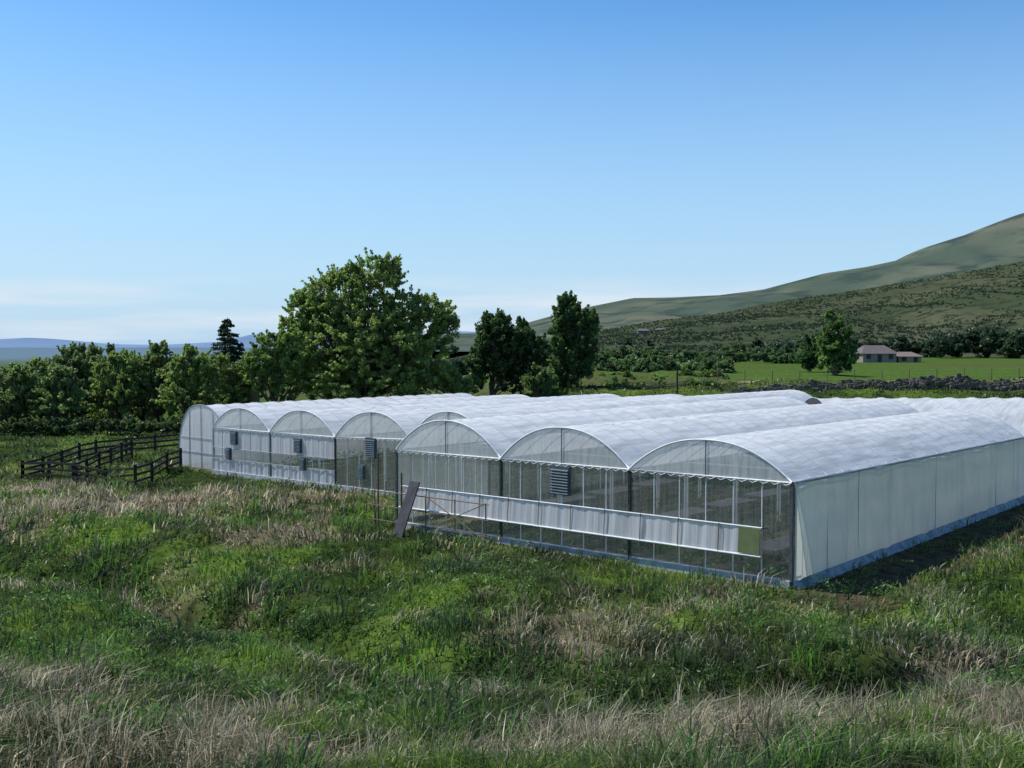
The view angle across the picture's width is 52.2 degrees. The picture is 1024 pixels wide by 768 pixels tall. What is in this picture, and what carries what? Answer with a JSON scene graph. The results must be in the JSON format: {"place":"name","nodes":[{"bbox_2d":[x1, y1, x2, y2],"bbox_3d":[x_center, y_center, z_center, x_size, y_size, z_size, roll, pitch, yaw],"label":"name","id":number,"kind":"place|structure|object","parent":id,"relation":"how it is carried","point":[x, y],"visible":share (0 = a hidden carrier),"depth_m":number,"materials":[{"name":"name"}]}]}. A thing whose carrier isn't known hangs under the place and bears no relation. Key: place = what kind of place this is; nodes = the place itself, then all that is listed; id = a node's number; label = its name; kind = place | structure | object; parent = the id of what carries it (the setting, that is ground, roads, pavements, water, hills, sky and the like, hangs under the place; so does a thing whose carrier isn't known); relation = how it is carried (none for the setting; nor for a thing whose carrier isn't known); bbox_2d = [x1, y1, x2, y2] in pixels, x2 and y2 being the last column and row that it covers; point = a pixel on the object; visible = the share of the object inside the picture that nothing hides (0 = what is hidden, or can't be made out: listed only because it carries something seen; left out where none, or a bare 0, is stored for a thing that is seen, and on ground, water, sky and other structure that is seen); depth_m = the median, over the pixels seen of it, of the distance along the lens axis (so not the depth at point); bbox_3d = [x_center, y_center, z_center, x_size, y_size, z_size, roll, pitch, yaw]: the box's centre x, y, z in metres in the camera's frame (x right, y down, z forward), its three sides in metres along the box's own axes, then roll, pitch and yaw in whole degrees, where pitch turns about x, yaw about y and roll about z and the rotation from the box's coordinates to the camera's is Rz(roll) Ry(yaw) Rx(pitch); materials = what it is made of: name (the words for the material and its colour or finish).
{"place":"outdoors","nodes":[
{"label":"outdoors","id":0,"kind":"place"},
{"bbox_2d":[0,331,474,347],"bbox_3d":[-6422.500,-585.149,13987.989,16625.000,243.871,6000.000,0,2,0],"label":"distant mountains","id":1,"kind":"structure","parent":0,"point":[39,342],"depth_m":13349.34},
{"bbox_2d":[0,347,1023,767],"bbox_3d":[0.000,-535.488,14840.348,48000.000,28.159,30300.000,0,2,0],"label":"ground","id":2,"kind":"structure","parent":0,"point":[994,367],"depth_m":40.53,"materials":[{"name":"green plant"}]},
{"bbox_2d":[0,361,45,432],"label":"willow tree","id":3,"kind":"object","parent":2,"relation":"on","point":[16,394],"visible":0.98,"depth_m":99.39,"materials":[{"name":"green plant"}]},
{"bbox_2d":[10,356,71,419],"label":"willow tree","id":4,"kind":"object","parent":2,"relation":"on","point":[43,365],"visible":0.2,"depth_m":103.56,"materials":[{"name":"green plant"}]},
{"bbox_2d":[28,363,92,433],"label":"willow tree","id":5,"kind":"object","parent":2,"relation":"on","point":[60,401],"visible":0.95,"depth_m":98.50,"materials":[{"name":"green plant"}]},
{"bbox_2d":[46,341,123,421],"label":"willow tree","id":6,"kind":"object","parent":2,"relation":"on","point":[75,353],"visible":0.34,"depth_m":105.26,"materials":[{"name":"green plant"}]},
{"bbox_2d":[6,412,181,434],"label":"shrub thicket","id":7,"kind":"object","parent":2,"relation":"on","point":[82,423],"visible":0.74,"depth_m":96.71,"materials":[{"name":"green plant"}]},
{"bbox_2d":[81,341,114,419],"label":"willow tree","id":8,"kind":"object","parent":2,"relation":"on","point":[92,350],"visible":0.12,"depth_m":108.74,"materials":[{"name":"green plant"}]},
{"bbox_2d":[21,434,178,478],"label":"wooden rail fence","id":9,"kind":"object","parent":2,"relation":"on","point":[61,452],"visible":0.73,"depth_m":77.32,"materials":[{"name":"brown wood"}]},
{"bbox_2d":[21,448,181,487],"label":"wooden rail fence","id":10,"kind":"object","parent":2,"relation":"on","point":[134,468],"visible":0.87,"depth_m":65.83,"materials":[{"name":"brown wood"}]},
{"bbox_2d":[72,440,132,480],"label":"wooden rail fence","id":11,"kind":"object","parent":2,"relation":"on","point":[110,455],"visible":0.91,"depth_m":72.23,"materials":[{"name":"brown wood"}]},
{"bbox_2d":[87,348,150,420],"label":"willow tree","id":12,"kind":"object","parent":2,"relation":"on","point":[119,402],"visible":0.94,"depth_m":102.38,"materials":[{"name":"green plant"}]},
{"bbox_2d":[119,352,166,421],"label":"willow tree","id":13,"kind":"object","parent":2,"relation":"on","point":[141,417],"visible":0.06,"depth_m":106.49,"materials":[{"name":"green plant"}]},
{"bbox_2d":[134,339,180,422],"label":"willow tree","id":14,"kind":"object","parent":2,"relation":"on","point":[154,358],"visible":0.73,"depth_m":103.37,"materials":[{"name":"green plant"}]},
{"bbox_2d":[149,343,229,418],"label":"willow tree","id":15,"kind":"object","parent":2,"relation":"on","point":[196,385],"visible":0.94,"depth_m":100.32,"materials":[{"name":"green plant"}]},
{"bbox_2d":[186,353,248,408],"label":"willow tree","id":16,"kind":"object","parent":2,"relation":"on","point":[230,378],"visible":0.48,"depth_m":103.64,"materials":[{"name":"green plant"}]},
{"bbox_2d":[202,317,267,397],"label":"fir tree","id":17,"kind":"object","parent":2,"relation":"on","point":[227,338],"visible":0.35,"depth_m":117.39,"materials":[{"name":"green plant"}]},
{"bbox_2d":[210,381,259,402],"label":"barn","id":18,"kind":"structure","parent":2,"relation":"on","point":[256,397],"depth_m":107.48,"materials":[{"name":"black glass"}]},
{"bbox_2d":[226,361,252,403],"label":"willow tree","id":19,"kind":"object","parent":2,"relation":"on","point":[245,385],"visible":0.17,"depth_m":105.56,"materials":[{"name":"green plant"}]},
{"bbox_2d":[239,326,319,401],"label":"bushy tree","id":20,"kind":"object","parent":2,"relation":"on","point":[284,357],"visible":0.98,"depth_m":103.13,"materials":[{"name":"green plant"}]},
{"bbox_2d":[178,393,472,469],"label":"hoop greenhouse","id":21,"kind":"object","parent":2,"relation":"on","point":[195,435],"visible":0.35,"depth_m":72.71,"materials":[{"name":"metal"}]},
{"bbox_2d":[274,247,460,399],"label":"deciduous tree","id":22,"kind":"object","parent":2,"relation":"on","point":[380,355],"visible":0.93,"depth_m":106.08,"materials":[{"name":"green plant"}]},
{"bbox_2d":[212,394,530,480],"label":"greenhouse","id":23,"kind":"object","parent":2,"relation":"on","point":[246,429],"visible":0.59,"depth_m":67.14,"materials":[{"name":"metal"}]},
{"bbox_2d":[392,481,419,536],"bbox_3d":[-4.574,5.429,44.956,1.112,2.400,0.641,-1,3,-36],"label":"leaning board","id":24,"kind":"object","parent":2,"relation":"on","point":[406,508],"visible":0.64,"depth_m":44.92,"materials":[{"name":"grey wood"}]},
{"bbox_2d":[371,452,488,540],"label":"gate","id":25,"kind":"structure","parent":2,"relation":"on","point":[454,516],"depth_m":44.71,"materials":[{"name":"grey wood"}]},
{"bbox_2d":[269,394,619,488],"bbox_3d":[-2.531,3.560,72.872,6.600,4.810,29.724,2,3,43],"label":"greenhouse","id":26,"kind":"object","parent":2,"relation":"on","point":[309,433],"visible":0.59,"depth_m":62.64,"materials":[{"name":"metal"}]},
{"bbox_2d":[416,361,480,394],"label":"bushy tree","id":27,"kind":"object","parent":2,"relation":"on","point":[456,382],"visible":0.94,"depth_m":105.58,"materials":[{"name":"green plant"}]},
{"bbox_2d":[464,308,549,394],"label":"dark tree","id":28,"kind":"object","parent":2,"relation":"on","point":[518,351],"visible":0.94,"depth_m":111.05,"materials":[{"name":"green plant"}]},
{"bbox_2d":[334,394,683,497],"bbox_3d":[2.061,3.589,68.262,6.600,4.915,29.224,2,3,43],"label":"greenhouse","id":29,"kind":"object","parent":2,"relation":"on","point":[371,428],"visible":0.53,"depth_m":58.23,"materials":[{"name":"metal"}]},
{"bbox_2d":[0,473,1023,767],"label":"tall dry grass","id":30,"kind":"structure","parent":2,"relation":"on","point":[238,733],"depth_m":16.46,"materials":[{"name":"beige plant"}]},
{"bbox_2d":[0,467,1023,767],"bbox_3d":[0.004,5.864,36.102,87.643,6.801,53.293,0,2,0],"label":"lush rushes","id":31,"kind":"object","parent":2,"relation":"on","point":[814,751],"visible":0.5,"depth_m":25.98,"materials":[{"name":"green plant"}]},
{"bbox_2d":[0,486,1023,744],"bbox_3d":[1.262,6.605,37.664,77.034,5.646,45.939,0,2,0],"label":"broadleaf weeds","id":32,"kind":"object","parent":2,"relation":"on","point":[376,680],"visible":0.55,"depth_m":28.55,"materials":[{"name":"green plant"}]},
{"bbox_2d":[252,448,794,578],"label":"crop rows","id":33,"kind":"object","parent":2,"relation":"on","point":[619,505],"visible":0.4,"depth_m":55.11,"materials":[{"name":"green plant"}]},
{"bbox_2d":[519,362,558,397],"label":"bushy tree","id":34,"kind":"object","parent":2,"relation":"on","point":[541,383],"visible":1,"depth_m":107.51,"materials":[{"name":"green plant"}]},
{"bbox_2d":[423,337,654,374],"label":"hillside trees","id":35,"kind":"object","parent":2,"relation":"on","point":[462,365],"visible":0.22,"depth_m":260.61,"materials":[{"name":"green plant"}]},
{"bbox_2d":[419,368,729,391],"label":"distant tree row","id":36,"kind":"object","parent":2,"relation":"on","point":[685,372],"visible":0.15,"depth_m":132.07,"materials":[{"name":"green plant"}]},
{"bbox_2d":[547,290,603,388],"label":"poplar tree","id":37,"kind":"object","parent":2,"relation":"on","point":[574,327],"visible":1,"depth_m":110.77,"materials":[{"name":"green plant"}]},
{"bbox_2d":[392,396,808,543],"bbox_3d":[6.864,3.795,55.648,6.990,5.290,29.164,2,3,43],"label":"greenhouse","id":38,"kind":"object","parent":2,"relation":"on","point":[495,437],"visible":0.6,"depth_m":46.77,"materials":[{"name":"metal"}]},
{"bbox_2d":[410,390,811,499],"bbox_3d":[8.969,3.462,66.656,5.900,5.117,36.164,2,3,43],"label":"greenhouse","id":39,"kind":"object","parent":2,"relation":"on","point":[527,410],"visible":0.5,"depth_m":59.68,"materials":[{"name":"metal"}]},
{"bbox_2d":[484,474,794,574],"bbox_3d":[9.797,5.790,47.199,14.200,1.349,17.400,2,3,43],"label":"potting bench","id":40,"kind":"object","parent":2,"relation":"on","point":[775,545],"visible":0.29,"depth_m":48.20,"materials":[{"name":"grey metal"}]},
{"bbox_2d":[637,329,648,333],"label":"farmhouse","id":41,"kind":"object","parent":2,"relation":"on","point":[641,331],"visible":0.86,"depth_m":689.22,"materials":[{"name":"grey stone"}]},
{"bbox_2d":[603,376,719,389],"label":"hedge","id":42,"kind":"object","parent":2,"relation":"on","point":[661,383],"visible":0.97,"depth_m":108.92,"materials":[{"name":"green plant"}]},
{"bbox_2d":[676,366,677,393],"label":"wooden pole","id":43,"kind":"object","parent":2,"relation":"on","point":[676,379],"visible":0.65,"depth_m":100.00,"materials":[{"name":"brown wood"}]},
{"bbox_2d":[586,342,804,372],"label":"distant tree row","id":44,"kind":"object","parent":2,"relation":"on","point":[646,359],"visible":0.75,"depth_m":239.16,"materials":[{"name":"green plant"}]},
{"bbox_2d":[499,399,918,563],"bbox_3d":[11.748,3.897,51.069,6.600,5.250,29.224,2,3,43],"label":"greenhouse","id":45,"kind":"object","parent":2,"relation":"on","point":[626,445],"visible":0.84,"depth_m":41.93,"materials":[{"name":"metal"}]},
{"bbox_2d":[399,485,766,561],"bbox_3d":[1.692,5.158,40.492,18.020,1.348,0.420,2,3,43],"label":"ventilation strip","id":46,"kind":"object","parent":45,"relation":"attached to","point":[734,539],"visible":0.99,"depth_m":38.72,"materials":[{"name":"white paint"}]},
{"bbox_2d":[793,332,823,371],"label":"dark tree","id":47,"kind":"object","parent":2,"relation":"on","point":[808,357],"visible":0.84,"depth_m":173.83,"materials":[{"name":"green plant"}]},
{"bbox_2d":[627,409,1023,589],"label":"greenhouse","id":48,"kind":"object","parent":2,"relation":"on","point":[878,486],"visible":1,"depth_m":38.61,"materials":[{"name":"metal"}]},
{"bbox_2d":[811,309,860,374],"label":"deciduous tree","id":49,"kind":"object","parent":2,"relation":"on","point":[837,350],"visible":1,"depth_m":148.94,"materials":[{"name":"green plant"}]},
{"bbox_2d":[717,368,1018,381],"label":"field fence","id":50,"kind":"object","parent":2,"relation":"on","point":[827,373],"visible":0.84,"depth_m":122.03,"materials":[{"name":"grey wood"}]},
{"bbox_2d":[725,374,1023,392],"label":"dry stone wall","id":51,"kind":"structure","parent":2,"relation":"on","point":[959,381],"depth_m":106.61,"materials":[{"name":"grey stone"}]},
{"bbox_2d":[856,345,898,362],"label":"farmhouse","id":52,"kind":"object","parent":2,"relation":"on","point":[876,353],"visible":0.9,"depth_m":249.97,"materials":[{"name":"grey stone"}]},
{"bbox_2d":[866,354,892,361],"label":"windows and door","id":53,"kind":"structure","parent":52,"relation":"in","point":[868,356],"depth_m":249.87,"materials":[{"name":"grey glass"}]},
{"bbox_2d":[751,325,1023,358],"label":"distant dark trees","id":54,"kind":"object","parent":2,"relation":"on","point":[995,339],"visible":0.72,"depth_m":313.51,"materials":[{"name":"green plant"}]},
{"bbox_2d":[896,352,923,361],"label":"farmhouse","id":55,"kind":"object","parent":2,"relation":"on","point":[907,357],"visible":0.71,"depth_m":251.96,"materials":[{"name":"grey stone"}]},
{"bbox_2d":[902,357,917,361],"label":"windows and door","id":56,"kind":"structure","parent":55,"relation":"in","point":[903,358],"depth_m":251.89,"materials":[{"name":"grey glass"}]},
{"bbox_2d":[805,397,1023,434],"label":"greenhouse","id":57,"kind":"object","parent":2,"relation":"on","point":[1010,411],"visible":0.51,"depth_m":71.51,"materials":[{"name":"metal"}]},
{"bbox_2d":[0,0,1023,344],"label":"sky","id":58,"kind":"structure","parent":0,"point":[171,170],"materials":[{"name":"blue"}]},
{"bbox_2d":[414,213,1023,350],"bbox_3d":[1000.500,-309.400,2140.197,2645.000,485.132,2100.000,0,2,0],"label":"hill","id":59,"kind":"structure","parent":0,"point":[1001,242],"depth_m":2097.01,"materials":[{"name":"green plant"}]},
{"bbox_2d":[446,261,1023,360],"bbox_3d":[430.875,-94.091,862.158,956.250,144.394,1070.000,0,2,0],"label":"sagebrush hill","id":60,"kind":"structure","parent":0,"point":[982,305],"depth_m":705.23,"materials":[{"name":"green plant"}]},
{"bbox_2d":[449,262,1023,360],"bbox_3d":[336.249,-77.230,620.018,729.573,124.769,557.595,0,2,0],"label":"sagebrush shrubs","id":61,"kind":"object","parent":60,"relation":"on","point":[715,346],"visible":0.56,"depth_m":655.40,"materials":[{"name":"green plant"}]}
]}

